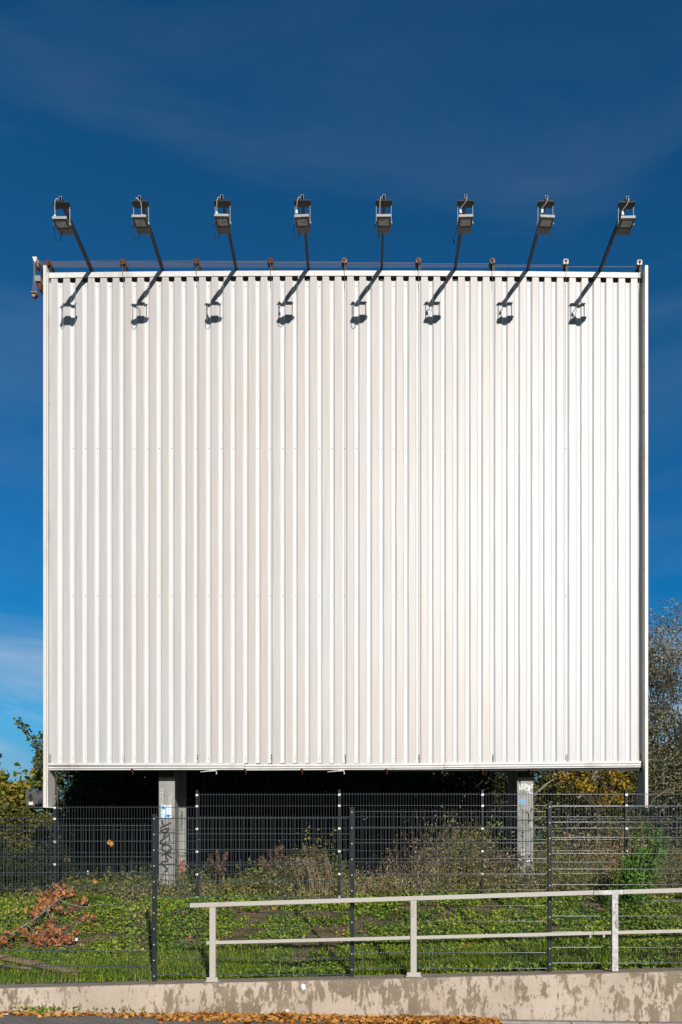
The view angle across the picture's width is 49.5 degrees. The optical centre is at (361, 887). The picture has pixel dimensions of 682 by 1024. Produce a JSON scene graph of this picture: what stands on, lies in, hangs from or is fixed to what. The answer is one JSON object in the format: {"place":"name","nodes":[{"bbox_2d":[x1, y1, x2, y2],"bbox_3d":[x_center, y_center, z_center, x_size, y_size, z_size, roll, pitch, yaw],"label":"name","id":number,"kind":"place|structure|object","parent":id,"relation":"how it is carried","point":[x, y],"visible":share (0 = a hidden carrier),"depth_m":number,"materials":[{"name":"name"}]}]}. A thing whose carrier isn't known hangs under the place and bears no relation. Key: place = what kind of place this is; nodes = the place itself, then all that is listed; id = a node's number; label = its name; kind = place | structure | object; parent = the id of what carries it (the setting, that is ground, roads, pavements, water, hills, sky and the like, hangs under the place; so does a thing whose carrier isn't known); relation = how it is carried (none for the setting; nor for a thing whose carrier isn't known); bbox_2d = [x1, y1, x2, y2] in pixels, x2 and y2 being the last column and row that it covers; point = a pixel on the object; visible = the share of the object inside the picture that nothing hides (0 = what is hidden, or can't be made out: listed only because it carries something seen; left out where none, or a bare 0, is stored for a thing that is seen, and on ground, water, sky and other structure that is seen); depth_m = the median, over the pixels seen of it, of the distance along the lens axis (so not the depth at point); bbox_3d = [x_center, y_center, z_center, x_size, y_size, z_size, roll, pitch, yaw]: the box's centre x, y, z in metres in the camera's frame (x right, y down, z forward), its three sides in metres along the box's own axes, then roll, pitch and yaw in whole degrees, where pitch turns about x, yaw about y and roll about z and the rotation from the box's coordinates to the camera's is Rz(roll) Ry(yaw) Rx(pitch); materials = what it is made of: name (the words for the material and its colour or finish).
{"place":"outdoors","nodes":[
{"label":"outdoors","id":0,"kind":"place"},
{"bbox_2d":[0,1014,493,1023],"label":"pavement","id":1,"kind":"structure","parent":0,"point":[35,1019],"depth_m":8.69,"materials":[{"name":"grey asphalt"}]},
{"bbox_2d":[0,1010,652,1023],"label":"fallen leaves","id":2,"kind":"object","parent":1,"relation":"on","point":[291,1017],"visible":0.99,"depth_m":8.87,"materials":[{"name":"brown plant"}]},
{"bbox_2d":[0,1013,655,1021],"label":"gutter","id":3,"kind":"object","parent":1,"relation":"on","point":[502,1019],"depth_m":9.12,"materials":[{"name":"concrete"}]},
{"bbox_2d":[4,1005,176,1014],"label":"wall weeds","id":4,"kind":"object","parent":3,"relation":"on","point":[39,1007],"depth_m":9.08,"materials":[{"name":"green plant"}]},
{"bbox_2d":[493,1019,681,1023],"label":"kerb","id":5,"kind":"structure","parent":1,"relation":"on","point":[560,1022],"depth_m":8.87,"materials":[{"name":"concrete"}]},
{"bbox_2d":[0,885,681,983],"bbox_3d":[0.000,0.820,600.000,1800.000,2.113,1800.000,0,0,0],"label":"ground","id":6,"kind":"structure","parent":0,"point":[253,915],"depth_m":11.61,"materials":[{"name":"green plant"}]},
{"bbox_2d":[4,810,59,855],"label":"bush","id":7,"kind":"object","parent":6,"relation":"on","point":[33,830],"visible":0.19,"depth_m":15.04,"materials":[{"name":"green plant"}]},
{"bbox_2d":[0,762,65,816],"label":"maple tree","id":8,"kind":"object","parent":6,"relation":"on","point":[12,792],"visible":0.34,"depth_m":16.68,"materials":[{"name":"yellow plant"}]},
{"bbox_2d":[0,797,74,876],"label":"bush","id":9,"kind":"object","parent":6,"relation":"on","point":[7,811],"visible":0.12,"depth_m":15.19,"materials":[{"name":"green plant"}]},
{"bbox_2d":[16,801,59,835],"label":"bush","id":10,"kind":"object","parent":6,"relation":"on","point":[49,815],"visible":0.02,"depth_m":17.43,"materials":[{"name":"green plant"}]},
{"bbox_2d":[0,832,75,887],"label":"bush","id":11,"kind":"object","parent":6,"relation":"on","point":[36,855],"visible":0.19,"depth_m":14.21,"materials":[{"name":"green plant"}]},
{"bbox_2d":[0,851,78,896],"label":"undergrowth","id":12,"kind":"object","parent":6,"relation":"on","point":[21,878],"visible":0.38,"depth_m":13.37,"materials":[{"name":"green plant"}]},
{"bbox_2d":[13,717,65,857],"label":"young poplar","id":13,"kind":"object","parent":6,"relation":"on","point":[38,752],"visible":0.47,"depth_m":16.47,"materials":[{"name":"green plant"}]},
{"bbox_2d":[0,877,129,952],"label":"fallen branch","id":14,"kind":"object","parent":6,"relation":"on","point":[40,940],"visible":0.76,"depth_m":11.56,"materials":[{"name":"brown plant"}]},
{"bbox_2d":[23,731,152,870],"bbox_3d":[-8.344,-2.450,23.768,5.098,5.300,4.603,0,0,0],"label":"background tree","id":15,"kind":"object","parent":6,"relation":"on","point":[63,784],"visible":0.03,"depth_m":23.11,"materials":[{"name":"green plant"}]},
{"bbox_2d":[47,771,155,884],"bbox_3d":[-6.559,-1.998,18.964,2.791,4.283,2.556,0,0,-18],"label":"bush","id":16,"kind":"object","parent":6,"relation":"on","point":[97,795],"visible":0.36,"depth_m":18.47,"materials":[{"name":"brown plant"}]},
{"bbox_2d":[103,771,222,840],"bbox_3d":[-6.675,-2.215,24.631,4.840,4.795,4.455,0,0,44],"label":"background tree","id":17,"kind":"object","parent":6,"relation":"on","point":[124,787],"visible":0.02,"depth_m":23.73,"materials":[{"name":"green plant"}]},
{"bbox_2d":[115,771,238,884],"bbox_3d":[-4.949,-2.364,19.746,3.796,4.938,3.203,0,0,-21],"label":"bush","id":18,"kind":"object","parent":6,"relation":"on","point":[150,804],"visible":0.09,"depth_m":19.16,"materials":[{"name":"green plant"}]},
{"bbox_2d":[208,850,227,887],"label":"dock plant","id":19,"kind":"object","parent":6,"relation":"on","point":[223,865],"visible":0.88,"depth_m":13.98,"materials":[{"name":"brown plant"}]},
{"bbox_2d":[148,771,311,884],"bbox_3d":[-3.303,-2.233,19.117,4.243,4.668,3.560,0,0,0],"label":"bush","id":20,"kind":"object","parent":6,"relation":"on","point":[225,776],"visible":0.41,"depth_m":18.58,"materials":[{"name":"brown plant"}]},
{"bbox_2d":[186,771,297,843],"bbox_3d":[-4.062,-2.702,23.924,5.107,5.661,4.274,0,0,0],"label":"background tree","id":21,"kind":"object","parent":6,"relation":"on","point":[225,808],"visible":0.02,"depth_m":23.27,"materials":[{"name":"green plant"}]},
{"bbox_2d":[257,845,293,882],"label":"dock plant","id":22,"kind":"object","parent":6,"relation":"on","point":[270,865],"visible":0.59,"depth_m":13.99,"materials":[{"name":"brown plant"}]},
{"bbox_2d":[285,858,297,888],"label":"dock plant","id":23,"kind":"object","parent":6,"relation":"on","point":[292,870],"visible":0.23,"depth_m":14.18,"materials":[{"name":"brown plant"}]},
{"bbox_2d":[45,810,538,885],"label":"shaded undergrowth","id":24,"kind":"object","parent":6,"relation":"on","point":[127,858],"visible":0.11,"depth_m":17.89,"materials":[{"name":"green plant"}]},
{"bbox_2d":[89,771,502,842],"bbox_3d":[-2.658,-2.967,28.257,16.010,6.300,2.855,0,0,0],"label":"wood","id":25,"kind":"object","parent":6,"relation":"on","point":[298,793],"depth_m":27.44,"materials":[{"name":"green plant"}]},
{"bbox_2d":[230,771,376,876],"bbox_3d":[-1.506,-2.105,19.765,4.169,4.505,3.758,0,0,0],"label":"bush","id":26,"kind":"object","parent":6,"relation":"on","point":[297,781],"visible":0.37,"depth_m":19.12,"materials":[{"name":"green plant"}]},
{"bbox_2d":[298,843,321,875],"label":"dock plant","id":27,"kind":"object","parent":6,"relation":"on","point":[306,854],"visible":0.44,"depth_m":14.06,"materials":[{"name":"brown plant"}]},
{"bbox_2d":[291,854,342,898],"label":"reed clump","id":28,"kind":"object","parent":6,"relation":"on","point":[309,871],"visible":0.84,"depth_m":13.35,"materials":[{"name":"plant"}]},
{"bbox_2d":[276,771,372,853],"bbox_3d":[-1.739,-2.697,24.872,4.752,5.640,4.364,0,0,29],"label":"background tree","id":29,"kind":"object","parent":6,"relation":"on","point":[323,796],"visible":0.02,"depth_m":24.32,"materials":[{"name":"green plant"}]},
{"bbox_2d":[0,967,681,1021],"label":"retaining wall","id":30,"kind":"structure","parent":6,"relation":"on","point":[645,994],"depth_m":9.13,"materials":[{"name":"concrete"}]},
{"bbox_2d":[0,802,681,982],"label":"fence","id":31,"kind":"object","parent":30,"relation":"on","point":[155,896],"visible":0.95,"depth_m":9.45,"materials":[{"name":"grey metal"}]},
{"bbox_2d":[175,956,681,979],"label":"creeper","id":32,"kind":"object","parent":30,"relation":"attached to","point":[640,961],"visible":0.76,"depth_m":9.58,"materials":[{"name":"green plant"}]},
{"bbox_2d":[190,888,681,981],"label":"handrail","id":33,"kind":"object","parent":30,"relation":"on","point":[413,937],"visible":1,"depth_m":9.23,"materials":[{"name":"grey metal"}]},
{"bbox_2d":[0,889,681,983],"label":"ivy","id":34,"kind":"object","parent":6,"relation":"on","point":[646,911],"visible":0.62,"depth_m":11.54,"materials":[{"name":"green plant"}]},
{"bbox_2d":[0,795,681,901],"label":"weeds","id":35,"kind":"object","parent":6,"relation":"on","point":[488,886],"visible":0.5,"depth_m":13.70,"materials":[{"name":"green plant"}]},
{"bbox_2d":[0,923,681,983],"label":"grass","id":36,"kind":"structure","parent":6,"relation":"on","point":[33,972],"depth_m":9.95,"materials":[{"name":"green plant"}]},
{"bbox_2d":[0,964,31,969],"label":"plank","id":37,"kind":"object","parent":36,"relation":"on","point":[29,968],"visible":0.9,"depth_m":9.93,"materials":[{"name":"brown wood"}]},
{"bbox_2d":[0,954,79,974],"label":"plank","id":38,"kind":"object","parent":36,"relation":"on","point":[28,962],"visible":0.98,"depth_m":9.99,"materials":[{"name":"brown wood"}]},
{"bbox_2d":[0,789,681,900],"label":"fence","id":39,"kind":"object","parent":6,"relation":"on","point":[339,794],"visible":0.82,"depth_m":13.08,"materials":[{"name":"grey metal"}]},
{"bbox_2d":[43,265,647,890],"bbox_3d":[-0.306,-5.396,14.207,11.036,11.920,1.565,0,0,0],"label":"billboard","id":40,"kind":"object","parent":6,"relation":"on","point":[339,495],"visible":0.98,"depth_m":13.60,"materials":[{"name":"metal"}]},
{"bbox_2d":[24,785,47,808],"bbox_3d":[-5.989,-1.680,13.627,0.344,0.437,0.265,0,0,0],"label":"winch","id":41,"kind":"object","parent":40,"relation":"attached to","point":[33,798],"visible":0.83,"depth_m":13.52,"materials":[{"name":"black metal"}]},
{"bbox_2d":[31,257,42,298],"bbox_3d":[-5.940,-11.129,13.541,0.163,0.777,0.218,0,0,0],"label":"rope hoist","id":42,"kind":"object","parent":40,"relation":"attached to","point":[39,277],"visible":0.99,"depth_m":13.50,"materials":[{"name":"white paint"}]},
{"bbox_2d":[39,260,54,272],"bbox_3d":[-5.827,-6.938,13.633,0.251,9.155,0.193,0,0,0],"label":"rope pulley","id":43,"kind":"object","parent":40,"relation":"attached to","point":[48,263],"visible":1,"depth_m":13.59,"materials":[{"name":"metal"}]},
{"bbox_2d":[52,196,96,282],"bbox_3d":[-4.984,-11.127,12.979,0.301,0.562,1.643,0,0,0],"label":"floodlight","id":44,"kind":"object","parent":40,"relation":"attached to","point":[63,225],"visible":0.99,"depth_m":12.32,"materials":[{"name":"black metal"}]},
{"bbox_2d":[55,259,128,289],"bbox_3d":[-5.143,-6.946,13.633,1.619,9.172,0.193,0,0,0],"label":"rope pulley","id":45,"kind":"object","parent":40,"relation":"attached to","point":[123,263],"visible":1,"depth_m":13.59,"materials":[{"name":"metal"}]},
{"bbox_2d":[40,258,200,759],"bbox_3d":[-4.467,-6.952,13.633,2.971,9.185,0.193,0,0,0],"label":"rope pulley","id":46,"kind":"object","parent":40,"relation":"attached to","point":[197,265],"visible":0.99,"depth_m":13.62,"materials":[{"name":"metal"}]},
{"bbox_2d":[131,195,164,280],"bbox_3d":[-3.676,-11.133,12.978,0.301,0.576,1.645,0,0,0],"label":"floodlight","id":47,"kind":"object","parent":40,"relation":"attached to","point":[141,223],"visible":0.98,"depth_m":12.30,"materials":[{"name":"black metal"}]},
{"bbox_2d":[40,258,274,279],"bbox_3d":[-3.787,-6.956,13.633,4.331,9.192,0.193,0,0,0],"label":"rope pulley","id":48,"kind":"object","parent":40,"relation":"attached to","point":[271,263],"visible":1,"depth_m":13.60,"materials":[{"name":"metal"}]},
{"bbox_2d":[75,258,347,279],"bbox_3d":[-3.108,-6.957,13.633,5.687,9.195,0.193,0,0,0],"label":"rope pulley","id":49,"kind":"object","parent":40,"relation":"attached to","point":[344,263],"visible":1,"depth_m":13.60,"materials":[{"name":"metal"}]},
{"bbox_2d":[213,195,237,280],"bbox_3d":[-2.321,-11.139,12.978,0.301,0.584,1.645,0,0,0],"label":"floodlight","id":50,"kind":"object","parent":40,"relation":"attached to","point":[222,222],"visible":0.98,"depth_m":12.30,"materials":[{"name":"black metal"}]},
{"bbox_2d":[41,258,494,287],"bbox_3d":[-1.750,-6.953,13.633,8.403,9.186,0.193,0,0,0],"label":"rope pulley","id":51,"kind":"object","parent":40,"relation":"attached to","point":[491,264],"visible":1,"depth_m":13.61,"materials":[{"name":"metal"}]},
{"bbox_2d":[293,194,310,280],"bbox_3d":[-0.992,-11.151,12.976,0.300,0.570,1.649,0,0,0],"label":"floodlight","id":52,"kind":"object","parent":40,"relation":"attached to","point":[302,222],"visible":0.98,"depth_m":12.30,"materials":[{"name":"black metal"}]},
{"bbox_2d":[374,194,391,280],"bbox_3d":[0.355,-11.131,12.978,0.301,0.611,1.644,0,0,0],"label":"floodlight","id":53,"kind":"object","parent":40,"relation":"attached to","point":[383,222],"visible":1,"depth_m":12.30,"materials":[{"name":"black metal"}]},
{"bbox_2d":[452,195,473,280],"bbox_3d":[1.698,-11.171,12.977,0.319,0.522,1.646,0,0,0],"label":"floodlight","id":54,"kind":"object","parent":40,"relation":"attached to","point":[465,223],"visible":1,"depth_m":12.29,"materials":[{"name":"black metal"}]},
{"bbox_2d":[525,195,554,281],"bbox_3d":[3.048,-11.211,12.976,0.284,0.424,1.648,0,0,0],"label":"floodlight","id":55,"kind":"object","parent":40,"relation":"attached to","point":[545,223],"visible":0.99,"depth_m":12.30,"materials":[{"name":"black metal"}]},
{"bbox_2d":[598,196,635,280],"bbox_3d":[4.365,-11.146,12.977,0.321,0.524,1.645,0,0,0],"label":"floodlight","id":56,"kind":"object","parent":40,"relation":"attached to","point":[624,225],"visible":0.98,"depth_m":12.30,"materials":[{"name":"black metal"}]},
{"bbox_2d":[635,260,641,283],"bbox_3d":[-0.401,-6.939,13.633,11.103,9.157,0.193,0,0,0],"label":"rope pulley","id":57,"kind":"object","parent":40,"relation":"attached to","point":[638,266],"visible":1,"depth_m":13.59,"materials":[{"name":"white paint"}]},
{"bbox_2d":[298,771,450,884],"bbox_3d":[0.490,-2.242,19.476,4.227,4.636,4.103,0,0,-30],"label":"bush","id":58,"kind":"object","parent":6,"relation":"on","point":[381,783],"visible":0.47,"depth_m":18.61,"materials":[{"name":"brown plant"}]},
{"bbox_2d":[70,815,681,884],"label":"undergrowth","id":59,"kind":"object","parent":6,"relation":"on","point":[300,836],"visible":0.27,"depth_m":17.00,"materials":[{"name":"green plant"}]},
{"bbox_2d":[314,771,469,844],"bbox_3d":[0.986,-2.494,24.194,5.939,5.175,4.287,0,0,0],"label":"background tree","id":60,"kind":"object","parent":6,"relation":"on","point":[371,784],"visible":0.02,"depth_m":23.67,"materials":[{"name":"green plant"}]},
{"bbox_2d":[386,771,507,881],"bbox_3d":[2.498,-2.107,19.506,3.868,4.300,3.378,0,0,0],"label":"bush","id":61,"kind":"object","parent":6,"relation":"on","point":[455,783],"visible":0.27,"depth_m":19.12,"materials":[{"name":"green plant"}]},
{"bbox_2d":[449,854,466,881],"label":"dock plant","id":62,"kind":"object","parent":6,"relation":"on","point":[453,861],"visible":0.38,"depth_m":14.30,"materials":[{"name":"brown plant"}]},
{"bbox_2d":[414,771,545,850],"bbox_3d":[3.792,-2.657,24.443,5.540,5.466,4.246,0,0,0],"label":"background tree","id":63,"kind":"object","parent":6,"relation":"on","point":[494,800],"depth_m":23.89,"materials":[{"name":"green plant"}]},
{"bbox_2d":[484,853,502,875],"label":"dock plant","id":64,"kind":"object","parent":6,"relation":"on","point":[491,861],"visible":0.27,"depth_m":14.20,"materials":[{"name":"brown plant"}]},
{"bbox_2d":[460,771,552,847],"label":"bush","id":65,"kind":"object","parent":6,"relation":"on","point":[492,789],"visible":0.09,"depth_m":19.62,"materials":[{"name":"green plant"}]},
{"bbox_2d":[496,771,607,865],"bbox_3d":[4.640,-1.942,18.157,2.678,3.953,2.382,0,0,0],"label":"bush","id":66,"kind":"object","parent":6,"relation":"on","point":[553,799],"visible":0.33,"depth_m":17.91,"materials":[{"name":"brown plant"}]},
{"bbox_2d":[533,771,570,796],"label":"leaning branch","id":67,"kind":"object","parent":66,"relation":"attached to","point":[545,785],"visible":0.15,"depth_m":17.36,"materials":[{"name":"grey plant"}]},
{"bbox_2d":[490,813,681,885],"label":"dry undergrowth","id":68,"kind":"object","parent":6,"relation":"on","point":[609,859],"visible":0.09,"depth_m":15.80,"materials":[{"name":"brown plant"}]},
{"bbox_2d":[533,771,646,880],"bbox_3d":[6.861,-3.475,23.652,5.450,6.966,5.520,0,0,0],"label":"background tree","id":69,"kind":"object","parent":6,"relation":"on","point":[597,780],"visible":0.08,"depth_m":22.94,"materials":[{"name":"yellow plant"}]},
{"bbox_2d":[554,771,636,870],"bbox_3d":[5.273,-1.450,16.719,1.856,3.088,1.092,0,0,0],"label":"yellow tree","id":70,"kind":"object","parent":6,"relation":"on","point":[589,786],"visible":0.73,"depth_m":16.69,"materials":[{"name":"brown plant"}]},
{"bbox_2d":[555,753,667,865],"bbox_3d":[5.971,-1.662,17.987,2.597,3.500,2.349,0,0,38],"label":"bush","id":71,"kind":"object","parent":6,"relation":"on","point":[605,823],"visible":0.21,"depth_m":17.71,"materials":[{"name":"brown plant"}]},
{"bbox_2d":[578,771,614,798],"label":"leaning branch","id":72,"kind":"object","parent":71,"relation":"attached to","point":[593,776],"visible":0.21,"depth_m":17.36,"materials":[{"name":"grey plant"}]},
{"bbox_2d":[600,879,622,908],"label":"bush","id":73,"kind":"object","parent":6,"relation":"on","point":[608,903],"visible":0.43,"depth_m":12.57,"materials":[{"name":"green plant"}]},
{"bbox_2d":[614,822,674,907],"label":"bush","id":74,"kind":"object","parent":6,"relation":"on","point":[638,871],"visible":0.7,"depth_m":12.45,"materials":[{"name":"green plant"}]},
{"bbox_2d":[613,696,681,868],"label":"bush","id":75,"kind":"object","parent":6,"relation":"on","point":[663,769],"visible":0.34,"depth_m":17.79,"materials":[{"name":"green plant"}]},
{"bbox_2d":[628,754,681,810],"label":"leaning branch","id":76,"kind":"object","parent":75,"relation":"attached to","point":[660,792],"visible":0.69,"depth_m":16.93,"materials":[{"name":"grey plant"}]},
{"bbox_2d":[630,724,681,845],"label":"background tree","id":77,"kind":"object","parent":6,"relation":"on","point":[657,763],"visible":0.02,"depth_m":22.48,"materials":[{"name":"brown plant"}]},
{"bbox_2d":[648,598,681,846],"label":"tall tree","id":78,"kind":"object","parent":6,"relation":"on","point":[655,660],"visible":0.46,"depth_m":21.57,"materials":[{"name":"brown plant"}]},
{"bbox_2d":[648,649,681,803],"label":"bare tree","id":79,"kind":"object","parent":6,"relation":"on","point":[671,696],"visible":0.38,"depth_m":20.91,"materials":[{"name":"brown plant"}]},
{"bbox_2d":[655,751,678,818],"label":"background tree","id":80,"kind":"object","parent":6,"relation":"on","point":[675,792],"visible":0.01,"depth_m":21.57,"materials":[{"name":"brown plant"}]},
{"bbox_2d":[668,749,681,845],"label":"bush","id":81,"kind":"object","parent":6,"relation":"on","point":[680,802],"visible":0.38,"depth_m":17.81,"materials":[{"name":"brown plant"}]},
{"bbox_2d":[0,0,681,860],"label":"sky","id":82,"kind":"structure","parent":0,"point":[180,106],"materials":[{"name":"blue"}]}
]}

